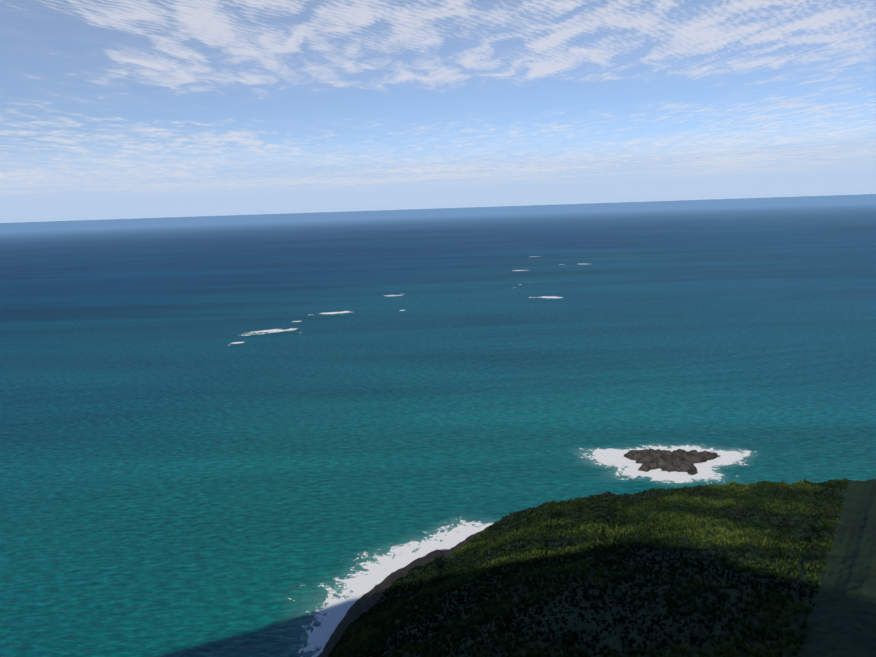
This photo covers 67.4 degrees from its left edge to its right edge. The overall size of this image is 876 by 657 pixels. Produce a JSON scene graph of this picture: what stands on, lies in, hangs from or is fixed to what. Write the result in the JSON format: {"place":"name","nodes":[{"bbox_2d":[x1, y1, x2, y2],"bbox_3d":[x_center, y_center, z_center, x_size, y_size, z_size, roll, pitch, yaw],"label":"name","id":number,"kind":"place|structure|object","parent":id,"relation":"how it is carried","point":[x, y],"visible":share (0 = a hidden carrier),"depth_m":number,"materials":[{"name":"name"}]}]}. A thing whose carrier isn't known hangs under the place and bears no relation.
{"place":"outdoors","nodes":[
{"label":"outdoors","id":0,"kind":"place"},
{"bbox_2d":[241,328,296,335],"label":"foam bank","id":1,"kind":"structure","parent":0,"point":[273,330],"depth_m":966.84,"materials":[{"name":"white liquid"}]},
{"bbox_2d":[318,311,351,314],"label":"foam bank","id":2,"kind":"structure","parent":0,"point":[335,312],"depth_m":1121.90,"materials":[{"name":"white liquid"}]},
{"bbox_2d":[0,194,875,656],"bbox_3d":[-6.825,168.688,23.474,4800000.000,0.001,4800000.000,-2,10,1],"label":"ocean","id":3,"kind":"structure","parent":0,"point":[182,474],"depth_m":649.98,"materials":[{"name":"liquid"}]},
{"bbox_2d":[273,513,500,656],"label":"shore foam","id":4,"kind":"object","parent":3,"relation":"on","point":[359,585],"depth_m":310.52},
{"bbox_2d":[575,441,766,486],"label":"sea foam","id":5,"kind":"object","parent":3,"relation":"on","point":[608,457],"visible":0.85,"depth_m":432.08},
{"bbox_2d":[624,448,718,474],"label":"islet","id":6,"kind":"object","parent":3,"relation":"in","point":[680,460],"visible":0.67,"depth_m":431.01,"materials":[{"name":"stone"}]},
{"bbox_2d":[0,0,875,222],"bbox_3d":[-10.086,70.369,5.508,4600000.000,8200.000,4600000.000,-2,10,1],"label":"cloud","id":7,"kind":"structure","parent":0,"point":[768,160],"depth_m":32802.00,"materials":[{"name":"white"}]},
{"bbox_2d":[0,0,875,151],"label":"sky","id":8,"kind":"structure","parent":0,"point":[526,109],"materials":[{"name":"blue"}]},
{"bbox_2d":[528,296,564,297],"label":"foam bank","id":9,"kind":"structure","parent":0,"point":[548,297],"depth_m":1223.01,"materials":[{"name":"white liquid"}]},
{"bbox_2d":[318,478,875,656],"bbox_3d":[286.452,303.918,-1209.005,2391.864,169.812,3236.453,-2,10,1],"label":"headland","id":10,"kind":"structure","parent":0,"point":[843,621],"depth_m":158.67,"materials":[{"name":"green plant"}]},
{"bbox_2d":[328,478,848,656],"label":"headland scrub clumps","id":11,"kind":"object","parent":10,"relation":"on","point":[364,641],"visible":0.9,"depth_m":185.79,"materials":[{"name":"green plant"}]}
]}

